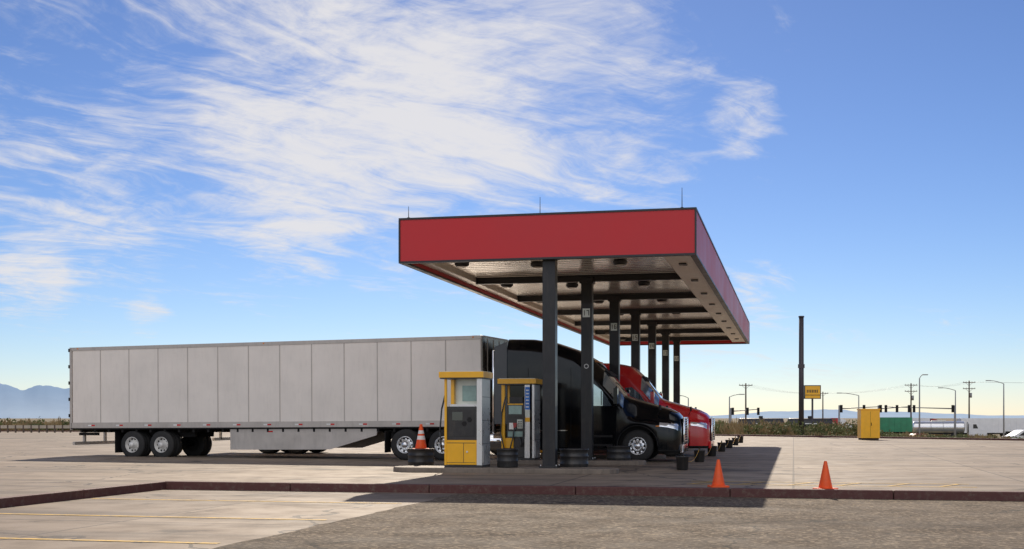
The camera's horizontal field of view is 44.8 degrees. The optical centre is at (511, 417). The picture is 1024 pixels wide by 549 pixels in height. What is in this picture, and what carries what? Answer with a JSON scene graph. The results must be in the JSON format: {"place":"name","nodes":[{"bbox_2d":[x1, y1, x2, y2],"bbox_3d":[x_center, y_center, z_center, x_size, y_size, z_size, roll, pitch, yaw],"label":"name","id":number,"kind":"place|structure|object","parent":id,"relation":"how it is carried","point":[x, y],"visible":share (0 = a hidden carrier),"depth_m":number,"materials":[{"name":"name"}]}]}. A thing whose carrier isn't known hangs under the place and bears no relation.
{"place":"outdoors","nodes":[
{"label":"outdoors","id":0,"kind":"place"},
{"bbox_2d":[0,383,69,417],"bbox_3d":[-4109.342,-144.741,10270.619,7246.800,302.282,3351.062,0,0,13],"label":"mountains","id":1,"kind":"structure","parent":0,"point":[41,401],"depth_m":9357.40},
{"bbox_2d":[0,489,460,548],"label":"concrete parking area","id":2,"kind":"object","parent":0,"point":[231,527],"visible":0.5,"depth_m":19.50,"materials":[{"name":"beige concrete"}]},
{"bbox_2d":[0,481,957,543],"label":"painted parking lines","id":3,"kind":"object","parent":2,"relation":"on","point":[308,519],"visible":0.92,"depth_m":19.62,"materials":[{"name":"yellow paint"}]},
{"bbox_2d":[0,418,1000,516],"bbox_3d":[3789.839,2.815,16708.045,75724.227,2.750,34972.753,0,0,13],"label":"ground","id":4,"kind":"structure","parent":0,"point":[725,420],"depth_m":3033.49,"materials":[{"name":"soil"}]},
{"bbox_2d":[0,417,79,430],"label":"desert shrubs","id":5,"kind":"object","parent":4,"relation":"on","point":[24,422],"visible":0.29,"depth_m":130.08,"materials":[{"name":"green plant"}]},
{"bbox_2d":[32,420,998,437],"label":"distant trees","id":6,"kind":"object","parent":4,"relation":"on","point":[836,424],"depth_m":228.35,"materials":[{"name":"green plant"}]},
{"bbox_2d":[729,394,744,423],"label":"street lamp","id":7,"kind":"object","parent":4,"relation":"on","point":[729,405],"visible":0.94,"depth_m":189.91,"materials":[{"name":"grey metal"}]},
{"bbox_2d":[730,408,759,422],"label":"traffic signal","id":8,"kind":"object","parent":4,"relation":"on","point":[732,410],"visible":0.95,"depth_m":184.89,"materials":[{"name":"black metal"}]},
{"bbox_2d":[739,383,752,423],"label":"utility pole","id":9,"kind":"object","parent":4,"relation":"on","point":[745,385],"visible":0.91,"depth_m":239.90,"materials":[{"name":"brown wood"}]},
{"bbox_2d":[739,416,783,425],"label":"railway tank car","id":10,"kind":"object","parent":4,"relation":"on","point":[771,420],"visible":0.16,"depth_m":298.87,"materials":[{"name":"metal"}]},
{"bbox_2d":[798,316,804,434],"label":"sign post","id":11,"kind":"object","parent":4,"relation":"on","point":[801,365],"visible":0.77,"depth_m":94.84,"materials":[{"name":"black metal"}]},
{"bbox_2d":[787,416,832,426],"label":"railway tank car","id":12,"kind":"object","parent":4,"relation":"on","point":[807,421],"visible":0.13,"depth_m":303.86,"materials":[{"name":"metal"}]},
{"bbox_2d":[804,385,820,426],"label":"roadside sign","id":13,"kind":"object","parent":4,"relation":"on","point":[811,392],"visible":0.88,"depth_m":149.87,"materials":[{"name":"yellow metal"}]},
{"bbox_2d":[821,392,827,422],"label":"utility pole","id":14,"kind":"object","parent":4,"relation":"on","point":[822,393],"visible":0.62,"depth_m":299.90,"materials":[{"name":"brown wood"}]},
{"bbox_2d":[832,418,852,427],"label":"parked semi trailer","id":15,"kind":"object","parent":4,"relation":"on","point":[841,420],"visible":0.16,"depth_m":418.80,"materials":[{"name":"metal"}]},
{"bbox_2d":[715,417,980,437],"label":"desert shrubs","id":16,"kind":"object","parent":4,"relation":"on","point":[722,427],"visible":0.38,"depth_m":96.43,"materials":[{"name":"green plant"}]},
{"bbox_2d":[838,405,881,421],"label":"traffic signal","id":17,"kind":"object","parent":4,"relation":"on","point":[840,408],"visible":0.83,"depth_m":179.88,"materials":[{"name":"black metal"}]},
{"bbox_2d":[729,431,1023,438],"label":"dry grass","id":18,"kind":"structure","parent":4,"relation":"on","point":[916,435],"depth_m":87.83,"materials":[{"name":"green plant"}]},
{"bbox_2d":[878,405,909,411],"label":"traffic signal","id":19,"kind":"object","parent":4,"relation":"on","point":[897,407],"visible":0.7,"depth_m":184.86,"materials":[{"name":"black metal"}]},
{"bbox_2d":[880,417,911,434],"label":"shipping container trailer","id":20,"kind":"object","parent":4,"relation":"on","point":[898,424],"visible":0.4,"depth_m":238.75,"materials":[{"name":"metal"}]},
{"bbox_2d":[905,383,916,432],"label":"utility pole","id":21,"kind":"object","parent":4,"relation":"on","point":[911,396],"visible":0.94,"depth_m":261.92,"materials":[{"name":"brown wood"}]},
{"bbox_2d":[884,405,955,435],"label":"traffic signal","id":22,"kind":"object","parent":4,"relation":"on","point":[953,408],"visible":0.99,"depth_m":184.90,"materials":[{"name":"black metal"}]},
{"bbox_2d":[919,374,927,432],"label":"street lamp","id":23,"kind":"object","parent":4,"relation":"on","point":[919,401],"visible":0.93,"depth_m":179.90,"materials":[{"name":"grey metal"}]},
{"bbox_2d":[912,418,936,423],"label":"parked semi trailer","id":24,"kind":"object","parent":4,"relation":"on","point":[921,419],"visible":0.09,"depth_m":418.75,"materials":[{"name":"metal"}]},
{"bbox_2d":[912,420,986,437],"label":"tank truck","id":25,"kind":"object","parent":4,"relation":"on","point":[944,427],"visible":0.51,"depth_m":223.94,"materials":[{"name":"silver metal"}]},
{"bbox_2d":[963,381,974,417],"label":"utility pole","id":26,"kind":"object","parent":4,"relation":"on","point":[968,390],"visible":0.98,"depth_m":261.94,"materials":[{"name":"brown wood"}]},
{"bbox_2d":[752,382,1007,392],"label":"power lines","id":27,"kind":"object","parent":26,"relation":"attached to","point":[901,387],"visible":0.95,"depth_m":261.99,"materials":[{"name":"grey metal"}]},
{"bbox_2d":[957,418,1002,434],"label":"parked semi trailer","id":28,"kind":"object","parent":4,"relation":"on","point":[991,426],"visible":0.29,"depth_m":238.75,"materials":[{"name":"metal"}]},
{"bbox_2d":[985,380,1004,435],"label":"street lamp","id":29,"kind":"object","parent":4,"relation":"on","point":[1003,408],"visible":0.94,"depth_m":199.93,"materials":[{"name":"grey metal"}]},
{"bbox_2d":[1000,418,1023,435],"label":"parked semi trailer","id":30,"kind":"object","parent":4,"relation":"on","point":[1012,424],"visible":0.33,"depth_m":258.75,"materials":[{"name":"metal"}]},
{"bbox_2d":[1004,430,1023,438],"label":"parked car","id":31,"kind":"object","parent":4,"relation":"on","point":[1017,433],"visible":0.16,"depth_m":99.22,"materials":[{"name":"white metal"}]},
{"bbox_2d":[0,432,1023,496],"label":"concrete pavement","id":32,"kind":"structure","parent":0,"point":[36,462],"depth_m":34.99,"materials":[{"name":"beige concrete"}]},
{"bbox_2d":[0,425,70,432],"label":"guard rail","id":33,"kind":"object","parent":32,"relation":"on","point":[35,426],"visible":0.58,"depth_m":117.97,"materials":[{"name":"brown metal"}]},
{"bbox_2d":[68,335,507,456],"bbox_3d":[-8.151,-0.593,44.204,16.390,4.085,2.699,0,0,19],"label":"semi trailer","id":34,"kind":"object","parent":32,"relation":"on","point":[156,400],"visible":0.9,"depth_m":43.01,"materials":[{"name":"metal"}]},
{"bbox_2d":[212,428,491,453],"bbox_3d":[-5.563,-0.642,48.686,12.390,4.085,2.699,0,0,13],"label":"semi trailer","id":35,"kind":"object","parent":32,"relation":"on","point":[220,437],"visible":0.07,"depth_m":48.85,"materials":[{"name":"metal"}]},
{"bbox_2d":[393,466,618,473],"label":"pump island","id":36,"kind":"structure","parent":32,"relation":"on","point":[533,470],"depth_m":31.35,"materials":[{"name":"concrete"}]},
{"bbox_2d":[407,448,434,465],"bbox_3d":[-2.492,1.114,33.993,0.749,0.571,0.749,0,0,13],"label":"black barrel","id":37,"kind":"object","parent":36,"relation":"on","point":[420,457],"visible":0.92,"depth_m":33.69,"materials":[{"name":"plastic"}]},
{"bbox_2d":[413,424,428,448],"bbox_3d":[-2.492,0.520,33.993,0.456,0.699,0.456,0,0,-4],"label":"traffic cone","id":38,"kind":"object","parent":37,"relation":"on","point":[420,442],"visible":0.99,"depth_m":33.90,"materials":[{"name":"orange plastic"}]},
{"bbox_2d":[439,371,492,467],"bbox_3d":[-1.216,0.037,32.166,1.242,2.465,1.040,0,0,13],"label":"fuel pump","id":39,"kind":"object","parent":36,"relation":"on","point":[467,428],"visible":1,"depth_m":31.81,"materials":[{"name":"metal"}]},
{"bbox_2d":[497,448,517,467],"bbox_3d":[-0.115,1.025,31.814,0.562,0.490,0.562,0,0,13],"label":"black barrel","id":40,"kind":"object","parent":36,"relation":"on","point":[507,457],"visible":1,"depth_m":31.58,"materials":[{"name":"plastic"}]},
{"bbox_2d":[0,430,1023,507],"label":"kerb","id":41,"kind":"structure","parent":32,"relation":"on","point":[30,499],"depth_m":24.75,"materials":[{"name":"red paint"}]},
{"bbox_2d":[385,339,688,460],"bbox_3d":[0.729,-0.599,41.210,10.090,3.999,3.080,0,0,13],"label":"semi truck","id":42,"kind":"object","parent":32,"relation":"on","point":[644,430],"visible":0.62,"depth_m":39.73,"materials":[{"name":"black paint"}]},
{"bbox_2d":[490,459,645,464],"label":"pump island","id":43,"kind":"structure","parent":32,"relation":"on","point":[590,462],"depth_m":36.95,"materials":[{"name":"concrete"}]},
{"bbox_2d":[497,378,541,459],"bbox_3d":[0.251,0.037,37.857,1.180,2.465,1.040,0,0,13],"label":"fuel pump","id":44,"kind":"object","parent":43,"relation":"on","point":[523,425],"visible":0.88,"depth_m":37.49,"materials":[{"name":"metal"}]},
{"bbox_2d":[559,448,588,466],"bbox_3d":[1.611,1.094,32.191,0.770,0.612,0.770,0,0,13],"label":"black barrel","id":45,"kind":"object","parent":32,"relation":"on","point":[573,457],"visible":0.88,"depth_m":31.88,"materials":[{"name":"plastic"}]},
{"bbox_2d":[490,363,714,455],"bbox_3d":[2.522,-0.334,46.853,10.090,3.469,3.080,0,0,13],"label":"semi truck","id":46,"kind":"object","parent":32,"relation":"on","point":[701,423],"visible":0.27,"depth_m":45.17,"materials":[{"name":"red paint"}]},
{"bbox_2d":[540,453,665,458],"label":"pump island","id":47,"kind":"structure","parent":32,"relation":"on","point":[604,456],"depth_m":42.61,"materials":[{"name":"concrete"}]},
{"bbox_2d":[606,445,630,459],"bbox_3d":[3.229,1.119,37.515,0.749,0.561,0.749,0,0,13],"label":"black barrel","id":48,"kind":"object","parent":32,"relation":"on","point":[617,452],"visible":0.91,"depth_m":37.21,"materials":[{"name":"plastic"}]},
{"bbox_2d":[594,450,662,453],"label":"pump island","id":49,"kind":"structure","parent":32,"relation":"on","point":[600,451],"depth_m":48.54,"materials":[{"name":"concrete"}]},
{"bbox_2d":[398,206,749,467],"bbox_3d":[4.968,-2.220,49.682,7.654,7.000,37.744,0,0,13],"label":"fuel station canopy","id":50,"kind":"object","parent":49,"relation":"on","point":[634,279],"visible":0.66,"depth_m":35.25,"materials":[{"name":"metal"}]},
{"bbox_2d":[675,453,688,469],"bbox_3d":[4.560,1.170,33.214,0.370,0.460,0.364,0,0,13],"label":"bucket bollard","id":51,"kind":"object","parent":32,"relation":"on","point":[682,461],"visible":1,"depth_m":33.08,"materials":[{"name":"black plastic"}]},
{"bbox_2d":[694,448,704,461],"bbox_3d":[5.932,1.170,39.261,0.370,0.460,0.364,0,0,13],"label":"bucket bollard","id":52,"kind":"object","parent":32,"relation":"on","point":[700,456],"visible":0.98,"depth_m":39.12,"materials":[{"name":"black plastic"}]},
{"bbox_2d":[707,444,716,455],"bbox_3d":[7.303,1.170,45.307,0.370,0.460,0.364,0,0,13],"label":"bucket bollard","id":53,"kind":"object","parent":32,"relation":"on","point":[712,451],"visible":0.82,"depth_m":45.17,"materials":[{"name":"black plastic"}]},
{"bbox_2d":[707,459,728,487],"bbox_3d":[4.174,1.121,25.094,0.380,0.559,0.380,0,0,-4],"label":"traffic cone","id":54,"kind":"object","parent":32,"relation":"on","point":[718,480],"visible":1,"depth_m":25.02,"materials":[{"name":"orange plastic"}]},
{"bbox_2d":[717,442,725,451],"bbox_3d":[8.675,1.170,51.353,0.370,0.460,0.364,0,0,13],"label":"bucket bollard","id":55,"kind":"object","parent":32,"relation":"on","point":[722,446],"visible":0.99,"depth_m":51.23,"materials":[{"name":"black plastic"}]},
{"bbox_2d":[725,438,732,447],"bbox_3d":[10.046,1.170,57.400,0.370,0.460,0.364,0,0,13],"label":"bucket bollard","id":56,"kind":"object","parent":32,"relation":"on","point":[729,444],"visible":0.94,"depth_m":57.27,"materials":[{"name":"black plastic"}]},
{"bbox_2d":[732,436,738,444],"bbox_3d":[11.418,1.170,63.446,0.370,0.460,0.364,0,0,13],"label":"bucket bollard","id":57,"kind":"object","parent":32,"relation":"on","point":[735,440],"visible":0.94,"depth_m":63.31,"materials":[{"name":"black plastic"}]},
{"bbox_2d":[737,435,743,442],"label":"bucket bollard","id":58,"kind":"object","parent":32,"relation":"on","point":[740,439],"visible":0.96,"depth_m":69.35,"materials":[{"name":"black plastic"}]},
{"bbox_2d":[813,461,837,488],"bbox_3d":[6.109,1.121,24.182,0.380,0.559,0.380,0,0,-33],"label":"traffic cone","id":59,"kind":"object","parent":32,"relation":"on","point":[825,481],"visible":0.96,"depth_m":24.11,"materials":[{"name":"orange plastic"}]},
{"bbox_2d":[857,409,879,439],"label":"yellow utility cabinet","id":60,"kind":"object","parent":32,"relation":"on","point":[868,424],"visible":1,"depth_m":78.60,"materials":[{"name":"yellow metal"}]},
{"bbox_2d":[0,0,1023,415],"label":"sky","id":61,"kind":"structure","parent":0,"point":[173,172],"materials":[{"name":"blue"}]},
{"bbox_2d":[213,493,1023,548],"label":"asphalt road","id":62,"kind":"structure","parent":0,"point":[497,521],"depth_m":17.82,"materials":[{"name":"grey asphalt"}]},
{"bbox_2d":[710,409,1023,417],"bbox_3d":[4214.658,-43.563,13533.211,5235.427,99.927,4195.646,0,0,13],"label":"mountains","id":63,"kind":"structure","parent":0,"point":[807,413],"depth_m":12527.94,"materials":[{"name":"stone"}]}
]}

